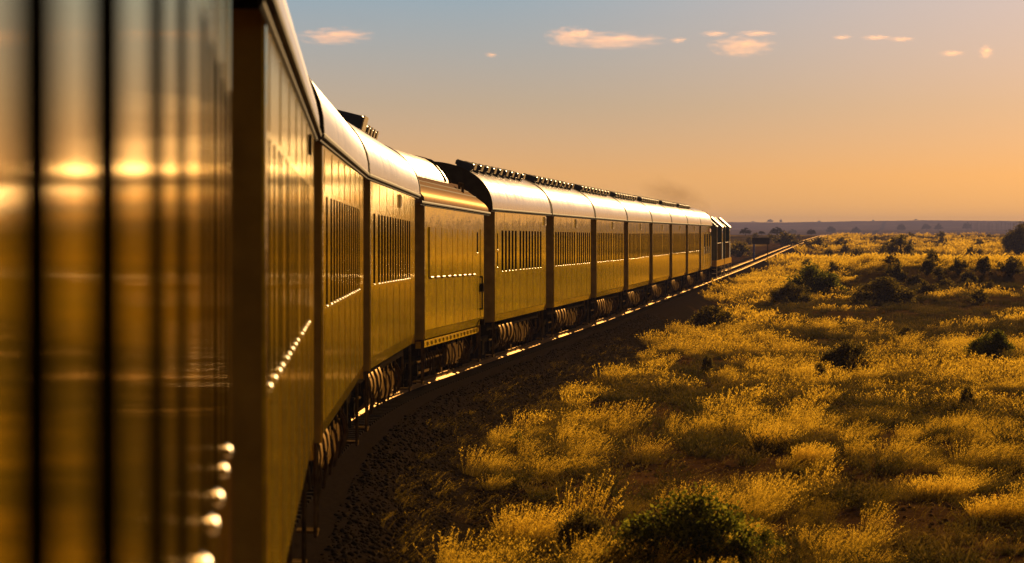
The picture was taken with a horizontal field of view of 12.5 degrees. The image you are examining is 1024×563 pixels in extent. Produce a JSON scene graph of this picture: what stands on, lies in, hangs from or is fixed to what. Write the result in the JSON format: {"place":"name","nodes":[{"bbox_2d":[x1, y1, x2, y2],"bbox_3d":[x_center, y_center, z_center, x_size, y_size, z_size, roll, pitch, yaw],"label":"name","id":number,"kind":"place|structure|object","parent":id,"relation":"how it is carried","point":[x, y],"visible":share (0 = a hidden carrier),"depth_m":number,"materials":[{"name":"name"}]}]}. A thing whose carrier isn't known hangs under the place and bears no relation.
{"place":"outdoors","nodes":[
{"label":"outdoors","id":0,"kind":"place"},
{"bbox_2d":[285,0,1023,221],"label":"sky","id":1,"kind":"structure","parent":0,"point":[727,110],"materials":[{"name":"orange"}]},
{"bbox_2d":[394,220,1023,562],"bbox_3d":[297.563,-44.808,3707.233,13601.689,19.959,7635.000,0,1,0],"label":"ground","id":2,"kind":"structure","parent":0,"point":[684,314],"depth_m":79.53,"materials":[{"name":"red soil"}]},
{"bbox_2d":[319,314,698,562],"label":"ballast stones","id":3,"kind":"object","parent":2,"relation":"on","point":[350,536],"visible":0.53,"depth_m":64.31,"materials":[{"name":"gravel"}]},
{"bbox_2d":[498,432,526,452],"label":"grass tuft","id":4,"kind":"object","parent":2,"relation":"on","point":[513,446],"visible":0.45,"depth_m":80.45,"materials":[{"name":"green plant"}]},
{"bbox_2d":[481,501,580,555],"bbox_3d":[0.219,2.816,53.426,1.205,0.640,1.178,0,1,0],"label":"grass tussock","id":5,"kind":"object","parent":2,"relation":"on","point":[539,536],"depth_m":53.38,"materials":[{"name":"yellow plant"}]},
{"bbox_2d":[291,235,832,562],"bbox_3d":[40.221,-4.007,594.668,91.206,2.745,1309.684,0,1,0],"label":"ballast bed","id":6,"kind":"object","parent":2,"relation":"on","point":[346,470],"visible":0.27,"depth_m":70.59,"materials":[{"name":"gravel"}]},
{"bbox_2d":[292,235,825,534],"bbox_3d":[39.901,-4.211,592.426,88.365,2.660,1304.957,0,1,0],"label":"railway track","id":7,"kind":"structure","parent":6,"relation":"on","point":[446,376],"depth_m":118.19,"materials":[{"name":"metal"}]},
{"bbox_2d":[0,0,231,562],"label":"passenger coach","id":8,"kind":"object","parent":7,"relation":"on","point":[115,281],"visible":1,"depth_m":3.54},
{"bbox_2d":[13,0,55,562],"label":"window","id":9,"kind":"structure","parent":8,"relation":"in","point":[34,21],"depth_m":2.46,"materials":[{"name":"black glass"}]},
{"bbox_2d":[91,0,121,562],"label":"window","id":10,"kind":"structure","parent":8,"relation":"in","point":[106,529],"depth_m":3.54,"materials":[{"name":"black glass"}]},
{"bbox_2d":[149,0,163,562],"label":"window","id":11,"kind":"structure","parent":8,"relation":"in","point":[156,7],"depth_m":4.96,"materials":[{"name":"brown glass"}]},
{"bbox_2d":[177,0,186,562],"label":"window","id":12,"kind":"structure","parent":8,"relation":"in","point":[181,4],"depth_m":6.29,"materials":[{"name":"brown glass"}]},
{"bbox_2d":[201,6,210,562],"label":"window","id":13,"kind":"structure","parent":8,"relation":"in","point":[203,22],"depth_m":8.29,"materials":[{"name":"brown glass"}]},
{"bbox_2d":[210,37,218,534],"bbox_3d":[-0.602,0.013,9.135,0.062,0.954,0.600,0,1,-3],"label":"window","id":14,"kind":"structure","parent":8,"relation":"in","point":[214,518],"depth_m":9.43,"materials":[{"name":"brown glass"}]},
{"bbox_2d":[216,57,223,506],"bbox_3d":[-0.651,0.005,10.084,0.062,0.954,0.600,0,1,-3],"label":"window","id":15,"kind":"structure","parent":8,"relation":"in","point":[217,65],"depth_m":10.38,"materials":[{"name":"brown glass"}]},
{"bbox_2d":[222,77,228,477],"bbox_3d":[-0.713,-0.006,11.282,0.062,0.954,0.600,0,1,-3],"label":"window","id":16,"kind":"structure","parent":8,"relation":"in","point":[223,85],"depth_m":11.58,"materials":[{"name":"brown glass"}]},
{"bbox_2d":[226,91,231,457],"bbox_3d":[-0.767,-0.015,12.331,0.062,0.954,0.600,0,1,-3],"label":"window","id":17,"kind":"structure","parent":8,"relation":"in","point":[227,272],"depth_m":12.63,"materials":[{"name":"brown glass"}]},
{"bbox_2d":[231,0,321,562],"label":"passenger coach","id":18,"kind":"object","parent":7,"relation":"on","point":[275,128],"visible":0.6,"depth_m":18.04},
{"bbox_2d":[268,138,272,390],"bbox_3d":[-0.935,-0.062,17.779,0.062,0.954,0.520,0,0,-2],"label":"window","id":19,"kind":"structure","parent":18,"relation":"in","point":[269,142],"depth_m":18.04,"materials":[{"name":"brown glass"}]},
{"bbox_2d":[273,144,277,382],"bbox_3d":[-0.973,-0.070,18.829,0.062,0.954,0.520,0,0,-2],"label":"window","id":20,"kind":"structure","parent":18,"relation":"in","point":[274,325],"depth_m":19.09,"materials":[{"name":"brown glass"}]},
{"bbox_2d":[278,150,281,374],"bbox_3d":[-1.009,-0.079,19.928,0.062,0.954,0.520,0,0,-2],"label":"window","id":21,"kind":"structure","parent":18,"relation":"in","point":[278,150],"depth_m":20.19,"materials":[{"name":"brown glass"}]},
{"bbox_2d":[281,154,284,369],"bbox_3d":[-1.035,-0.086,20.727,0.062,0.954,0.520,0,0,-2],"label":"window","id":22,"kind":"structure","parent":18,"relation":"in","point":[281,154],"depth_m":20.99,"materials":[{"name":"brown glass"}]},
{"bbox_2d":[286,159,288,361],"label":"window","id":23,"kind":"structure","parent":18,"relation":"in","point":[286,159],"depth_m":22.29,"materials":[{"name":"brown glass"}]},
{"bbox_2d":[288,162,291,357],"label":"window","id":24,"kind":"structure","parent":18,"relation":"in","point":[288,162],"depth_m":23.09,"materials":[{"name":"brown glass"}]},
{"bbox_2d":[291,165,294,352],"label":"window","id":25,"kind":"structure","parent":18,"relation":"in","point":[291,165],"depth_m":24.19,"materials":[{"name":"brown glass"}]},
{"bbox_2d":[294,169,296,347],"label":"window","id":26,"kind":"structure","parent":18,"relation":"in","point":[294,169],"depth_m":25.28,"materials":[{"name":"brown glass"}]},
{"bbox_2d":[297,172,299,343],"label":"window","id":27,"kind":"structure","parent":18,"relation":"in","point":[297,172],"depth_m":26.29,"materials":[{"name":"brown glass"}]},
{"bbox_2d":[301,177,301,332],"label":"window","id":28,"kind":"structure","parent":18,"relation":"in","point":[301,177],"depth_m":28.08,"materials":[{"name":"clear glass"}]},
{"bbox_2d":[303,179,305,333],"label":"window","id":29,"kind":"structure","parent":18,"relation":"in","point":[303,179],"depth_m":29.18,"materials":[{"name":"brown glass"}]},
{"bbox_2d":[305,181,306,330],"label":"window","id":30,"kind":"structure","parent":18,"relation":"in","point":[305,181],"depth_m":30.08,"materials":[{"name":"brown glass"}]},
{"bbox_2d":[308,185,309,321],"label":"window","id":31,"kind":"structure","parent":18,"relation":"in","point":[308,185],"depth_m":32.18,"materials":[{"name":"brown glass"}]},
{"bbox_2d":[296,76,369,537],"bbox_3d":[-3.143,-0.007,48.432,2.999,4.616,22.760,0,0,-1],"label":"passenger coach","id":32,"kind":"object","parent":7,"relation":"on","point":[341,166],"visible":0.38,"depth_m":43.91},
{"bbox_2d":[326,197,327,305],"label":"window","id":33,"kind":"structure","parent":32,"relation":"in","point":[326,197],"depth_m":40.35,"materials":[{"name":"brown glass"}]},
{"bbox_2d":[330,198,332,305],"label":"window","id":34,"kind":"structure","parent":32,"relation":"in","point":[330,198],"depth_m":41.85,"materials":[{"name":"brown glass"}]},
{"bbox_2d":[333,199,335,303],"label":"window","id":35,"kind":"structure","parent":32,"relation":"in","point":[333,199],"depth_m":42.93,"materials":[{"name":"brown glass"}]},
{"bbox_2d":[336,200,337,299],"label":"window","id":36,"kind":"structure","parent":32,"relation":"in","point":[336,200],"depth_m":44.01,"materials":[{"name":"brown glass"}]},
{"bbox_2d":[339,202,340,298],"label":"window","id":37,"kind":"structure","parent":32,"relation":"in","point":[339,202],"depth_m":45.09,"materials":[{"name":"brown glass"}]},
{"bbox_2d":[341,202,343,299],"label":"window","id":38,"kind":"structure","parent":32,"relation":"in","point":[341,202],"depth_m":46.17,"materials":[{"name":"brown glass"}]},
{"bbox_2d":[344,204,345,296],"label":"window","id":39,"kind":"structure","parent":32,"relation":"in","point":[344,204],"depth_m":47.25,"materials":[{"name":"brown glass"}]},
{"bbox_2d":[346,204,347,294],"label":"window","id":40,"kind":"structure","parent":32,"relation":"in","point":[346,204],"depth_m":48.33,"materials":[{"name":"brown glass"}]},
{"bbox_2d":[349,205,349,293],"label":"window","id":41,"kind":"structure","parent":32,"relation":"in","point":[349,205],"depth_m":49.41,"materials":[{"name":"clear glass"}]},
{"bbox_2d":[351,206,352,294],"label":"window","id":42,"kind":"structure","parent":32,"relation":"in","point":[351,206],"depth_m":50.49,"materials":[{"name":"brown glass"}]},
{"bbox_2d":[353,207,354,293],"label":"window","id":43,"kind":"structure","parent":32,"relation":"in","point":[353,207],"depth_m":51.56,"materials":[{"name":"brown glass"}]},
{"bbox_2d":[355,208,355,290],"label":"window","id":44,"kind":"structure","parent":32,"relation":"in","point":[355,208],"depth_m":52.65,"materials":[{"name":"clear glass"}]},
{"bbox_2d":[357,209,357,289],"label":"window","id":45,"kind":"structure","parent":32,"relation":"in","point":[357,209],"depth_m":53.72,"materials":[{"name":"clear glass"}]},
{"bbox_2d":[358,209,359,288],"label":"window","id":46,"kind":"structure","parent":32,"relation":"in","point":[358,209],"depth_m":54.81,"materials":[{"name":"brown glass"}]},
{"bbox_2d":[337,110,420,433],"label":"passenger coach","id":47,"kind":"object","parent":7,"relation":"on","point":[391,189],"visible":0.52,"depth_m":67.24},
{"bbox_2d":[373,213,374,283],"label":"window","id":48,"kind":"structure","parent":47,"relation":"in","point":[373,213],"depth_m":62.26,"materials":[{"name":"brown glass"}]},
{"bbox_2d":[378,215,379,283],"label":"window","id":49,"kind":"structure","parent":47,"relation":"in","point":[378,215],"depth_m":63.86,"materials":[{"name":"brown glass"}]},
{"bbox_2d":[381,215,382,282],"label":"window","id":50,"kind":"structure","parent":47,"relation":"in","point":[381,215],"depth_m":64.93,"materials":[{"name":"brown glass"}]},
{"bbox_2d":[384,216,385,283],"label":"window","id":51,"kind":"structure","parent":47,"relation":"in","point":[384,216],"depth_m":66.02,"materials":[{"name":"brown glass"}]},
{"bbox_2d":[387,216,388,282],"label":"window","id":52,"kind":"structure","parent":47,"relation":"in","point":[387,216],"depth_m":67.09,"materials":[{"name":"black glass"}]},
{"bbox_2d":[392,217,393,280],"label":"window","id":53,"kind":"structure","parent":47,"relation":"in","point":[392,217],"depth_m":69.25,"materials":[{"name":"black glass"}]},
{"bbox_2d":[397,219,398,279],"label":"window","id":54,"kind":"structure","parent":47,"relation":"in","point":[397,219],"depth_m":71.42,"materials":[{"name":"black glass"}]},
{"bbox_2d":[402,220,403,280],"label":"window","id":55,"kind":"structure","parent":47,"relation":"in","point":[402,220],"depth_m":73.57,"materials":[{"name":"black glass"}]},
{"bbox_2d":[391,149,490,390],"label":"roofed car","id":56,"kind":"object","parent":7,"relation":"on","point":[449,265],"visible":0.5,"depth_m":90.05,"materials":[{"name":"paint"}]},
{"bbox_2d":[417,159,551,364],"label":"passenger coach","id":57,"kind":"object","parent":7,"relation":"on","point":[517,204],"visible":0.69,"depth_m":110.27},
{"bbox_2d":[501,230,502,270],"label":"window","id":58,"kind":"structure","parent":57,"relation":"in","point":[501,230],"depth_m":107.39,"materials":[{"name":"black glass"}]},
{"bbox_2d":[505,230,506,271],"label":"window","id":59,"kind":"structure","parent":57,"relation":"in","point":[505,230],"depth_m":108.52,"materials":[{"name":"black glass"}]},
{"bbox_2d":[523,173,594,341],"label":"passenger coach","id":60,"kind":"object","parent":7,"relation":"on","point":[568,256],"visible":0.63,"depth_m":133.31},
{"bbox_2d":[533,183,627,327],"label":"passenger coach","id":61,"kind":"object","parent":7,"relation":"on","point":[607,252],"visible":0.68,"depth_m":155.43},
{"bbox_2d":[578,190,651,316],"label":"passenger coach","id":62,"kind":"object","parent":7,"relation":"on","point":[636,250],"visible":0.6,"depth_m":177.29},
{"bbox_2d":[630,195,671,307],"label":"passenger coach","id":63,"kind":"object","parent":7,"relation":"on","point":[659,247],"visible":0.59,"depth_m":199.52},
{"bbox_2d":[652,199,687,299],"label":"passenger coach","id":64,"kind":"object","parent":7,"relation":"on","point":[677,248],"visible":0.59,"depth_m":221.27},
{"bbox_2d":[669,202,700,293],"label":"passenger coach","id":65,"kind":"object","parent":7,"relation":"on","point":[692,245],"visible":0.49,"depth_m":243.37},
{"bbox_2d":[684,208,711,287],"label":"power van","id":66,"kind":"object","parent":7,"relation":"on","point":[705,244],"visible":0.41,"depth_m":265.76,"materials":[{"name":"paint"}]},
{"bbox_2d":[698,217,723,283],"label":"diesel locomotive","id":67,"kind":"object","parent":7,"relation":"on","point":[717,227],"visible":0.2,"depth_m":285.91,"materials":[{"name":"paint"}]},
{"bbox_2d":[706,213,730,279],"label":"diesel locomotive","id":68,"kind":"object","parent":7,"relation":"on","point":[726,242],"visible":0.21,"depth_m":309.63,"materials":[{"name":"metal"}]},
{"bbox_2d":[554,508,612,559],"bbox_3d":[0.790,2.865,52.195,0.665,0.697,0.736,0,1,9],"label":"shrub","id":69,"kind":"object","parent":2,"relation":"on","point":[586,524],"visible":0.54,"depth_m":52.09,"materials":[{"name":"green plant"}]},
{"bbox_2d":[556,468,625,535],"bbox_3d":[0.963,2.668,56.173,0.884,0.866,0.736,0,1,0],"label":"grass tussock","id":70,"kind":"object","parent":2,"relation":"on","point":[585,506],"depth_m":56.18,"materials":[{"name":"yellow plant"}]},
{"bbox_2d":[600,481,776,562],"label":"shrub","id":71,"kind":"object","parent":2,"relation":"on","point":[694,521],"visible":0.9,"depth_m":50.10,"materials":[{"name":"green plant"}]},
{"bbox_2d":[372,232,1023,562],"bbox_3d":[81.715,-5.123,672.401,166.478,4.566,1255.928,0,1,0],"label":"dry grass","id":72,"kind":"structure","parent":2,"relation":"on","point":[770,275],"depth_m":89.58,"materials":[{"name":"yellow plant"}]},
{"bbox_2d":[700,353,714,375],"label":"shrub","id":73,"kind":"object","parent":2,"relation":"on","point":[708,361],"visible":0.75,"depth_m":129.33,"materials":[{"name":"green plant"}]},
{"bbox_2d":[684,305,740,329],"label":"shrub","id":74,"kind":"object","parent":2,"relation":"on","point":[719,315],"visible":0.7,"depth_m":188.43,"materials":[{"name":"green plant"}]},
{"bbox_2d":[676,533,756,562],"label":"grass tussock","id":75,"kind":"object","parent":2,"relation":"on","point":[705,560],"depth_m":49.95,"materials":[{"name":"yellow plant"}]},
{"bbox_2d":[730,239,752,256],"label":"shrub","id":76,"kind":"object","parent":2,"relation":"on","point":[738,245],"visible":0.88,"depth_m":568.38,"materials":[{"name":"green plant"}]},
{"bbox_2d":[475,367,1023,562],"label":"pebbles","id":77,"kind":"object","parent":2,"relation":"on","point":[946,504],"visible":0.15,"depth_m":64.22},
{"bbox_2d":[478,257,1023,562],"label":"brushwood","id":78,"kind":"object","parent":2,"relation":"on","point":[702,445],"visible":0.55,"depth_m":90.19,"materials":[{"name":"yellow plant"}]},
{"bbox_2d":[752,238,769,260],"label":"trackside board","id":79,"kind":"object","parent":2,"relation":"on","point":[760,241],"visible":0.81,"depth_m":491.48,"materials":[{"name":"black paint"}]},
{"bbox_2d":[750,524,788,559],"bbox_3d":[2.808,2.950,52.387,0.490,0.496,0.526,0,1,-34],"label":"shrub","id":80,"kind":"object","parent":2,"relation":"on","point":[765,533],"visible":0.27,"depth_m":52.31,"materials":[{"name":"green plant"}]},
{"bbox_2d":[738,421,806,453],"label":"grass tussock","id":81,"kind":"object","parent":2,"relation":"on","point":[766,434],"depth_m":79.88,"materials":[{"name":"yellow plant"}]},
{"bbox_2d":[768,231,803,245],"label":"shrub","id":82,"kind":"object","parent":2,"relation":"on","point":[785,239],"visible":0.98,"depth_m":758.17,"materials":[{"name":"green plant"}]},
{"bbox_2d":[768,281,813,304],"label":"shrub","id":83,"kind":"object","parent":2,"relation":"on","point":[790,290],"visible":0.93,"depth_m":241.91,"materials":[{"name":"green plant"}]},
{"bbox_2d":[788,467,809,483],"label":"shrub","id":84,"kind":"object","parent":2,"relation":"on","point":[799,470],"visible":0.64,"depth_m":72.21,"materials":[{"name":"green plant"}]},
{"bbox_2d":[780,260,849,296],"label":"shrub","id":85,"kind":"object","parent":2,"relation":"on","point":[813,278],"visible":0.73,"depth_m":264.76,"materials":[{"name":"green plant"}]},
{"bbox_2d":[786,442,844,469],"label":"grass tussock","id":86,"kind":"object","parent":2,"relation":"on","point":[810,456],"depth_m":75.60,"materials":[{"name":"yellow plant"}]},
{"bbox_2d":[803,237,833,249],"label":"shrub","id":87,"kind":"object","parent":2,"relation":"on","point":[819,241],"visible":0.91,"depth_m":671.46,"materials":[{"name":"green plant"}]},
{"bbox_2d":[810,363,828,382],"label":"shrub","id":88,"kind":"object","parent":2,"relation":"on","point":[821,370],"visible":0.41,"depth_m":122.22,"materials":[{"name":"green plant"}]},
{"bbox_2d":[831,237,849,245],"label":"shrub","id":89,"kind":"object","parent":2,"relation":"on","point":[840,241],"visible":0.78,"depth_m":723.12,"materials":[{"name":"green plant"}]},
{"bbox_2d":[839,243,851,253],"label":"shrub","id":90,"kind":"object","parent":2,"relation":"on","point":[844,248],"visible":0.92,"depth_m":610.97,"materials":[{"name":"green plant"}]},
{"bbox_2d":[818,338,877,373],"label":"shrub","id":91,"kind":"object","parent":2,"relation":"on","point":[840,354],"visible":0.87,"depth_m":132.61,"materials":[{"name":"green plant"}]},
{"bbox_2d":[849,276,918,305],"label":"shrub","id":92,"kind":"object","parent":2,"relation":"on","point":[889,290],"visible":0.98,"depth_m":247.77,"materials":[{"name":"green plant"}]},
{"bbox_2d":[882,255,900,266],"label":"shrub","id":93,"kind":"object","parent":2,"relation":"on","point":[889,259],"visible":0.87,"depth_m":311.57,"materials":[{"name":"green plant"}]},
{"bbox_2d":[885,260,908,277],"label":"shrub","id":94,"kind":"object","parent":2,"relation":"on","point":[894,270],"visible":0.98,"depth_m":298.86,"materials":[{"name":"green plant"}]},
{"bbox_2d":[879,234,917,255],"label":"shrub","id":95,"kind":"object","parent":2,"relation":"on","point":[900,240],"visible":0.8,"depth_m":504.99,"materials":[{"name":"green plant"}]},
{"bbox_2d":[895,326,918,339],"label":"shrub","id":96,"kind":"object","parent":2,"relation":"on","point":[905,329],"visible":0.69,"depth_m":166.54,"materials":[{"name":"green plant"}]},
{"bbox_2d":[911,535,940,553],"bbox_3d":[4.715,3.021,53.471,0.380,0.276,0.388,0,1,-13],"label":"shrub","id":97,"kind":"object","parent":2,"relation":"on","point":[922,538],"visible":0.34,"depth_m":53.43,"materials":[{"name":"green plant"}]},
{"bbox_2d":[919,259,934,275],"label":"shrub","id":98,"kind":"object","parent":2,"relation":"on","point":[924,269],"visible":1,"depth_m":297.90,"materials":[{"name":"green plant"}]},
{"bbox_2d":[915,279,940,295],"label":"shrub","id":99,"kind":"object","parent":2,"relation":"on","point":[932,288],"visible":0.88,"depth_m":265.96,"materials":[{"name":"green plant"}]},
{"bbox_2d":[925,247,940,263],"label":"shrub","id":100,"kind":"object","parent":2,"relation":"on","point":[931,254],"visible":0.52,"depth_m":313.03,"materials":[{"name":"green plant"}]},
{"bbox_2d":[932,266,947,279],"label":"shrub","id":101,"kind":"object","parent":2,"relation":"on","point":[939,273],"visible":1,"depth_m":297.18,"materials":[{"name":"green plant"}]},
{"bbox_2d":[899,473,985,501],"bbox_3d":[5.908,2.842,64.497,1.212,0.409,1.192,0,1,0],"label":"grass tussock","id":102,"kind":"object","parent":2,"relation":"on","point":[950,490],"depth_m":64.37,"materials":[{"name":"yellow plant"}]},
{"bbox_2d":[935,277,958,290],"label":"shrub","id":103,"kind":"object","parent":2,"relation":"on","point":[946,282],"visible":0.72,"depth_m":279.47,"materials":[{"name":"green plant"}]},
{"bbox_2d":[948,256,967,274],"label":"shrub","id":104,"kind":"object","parent":2,"relation":"on","point":[956,265],"visible":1,"depth_m":297.65,"materials":[{"name":"green plant"}]},
{"bbox_2d":[958,386,977,408],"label":"shrub","id":105,"kind":"object","parent":2,"relation":"on","point":[964,396],"visible":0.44,"depth_m":97.93,"materials":[{"name":"green plant"}]},
{"bbox_2d":[958,268,978,284],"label":"shrub","id":106,"kind":"object","parent":2,"relation":"on","point":[966,275],"visible":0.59,"depth_m":295.53,"materials":[{"name":"green plant"}]},
{"bbox_2d":[967,288,991,302],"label":"shrub","id":107,"kind":"object","parent":2,"relation":"on","point":[980,294],"visible":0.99,"depth_m":247.30,"materials":[{"name":"green plant"}]},
{"bbox_2d":[973,256,992,273],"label":"shrub","id":108,"kind":"object","parent":2,"relation":"on","point":[983,266],"visible":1,"depth_m":299.21,"materials":[{"name":"green plant"}]},
{"bbox_2d":[951,492,1023,527],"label":"grass tussock","id":109,"kind":"object","parent":2,"relation":"on","point":[1001,515],"depth_m":59.20,"materials":[{"name":"yellow plant"}]},
{"bbox_2d":[964,328,1016,358],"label":"shrub","id":110,"kind":"object","parent":2,"relation":"on","point":[986,344],"visible":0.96,"depth_m":141.22,"materials":[{"name":"green plant"}]},
{"bbox_2d":[997,257,1023,276],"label":"shrub","id":111,"kind":"object","parent":2,"relation":"on","point":[1011,270],"visible":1,"depth_m":302.29,"materials":[{"name":"green plant"}]},
{"bbox_2d":[1000,221,1023,254],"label":"shrub","id":112,"kind":"object","parent":2,"relation":"on","point":[1013,240],"visible":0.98,"depth_m":599.94,"materials":[{"name":"green plant"}]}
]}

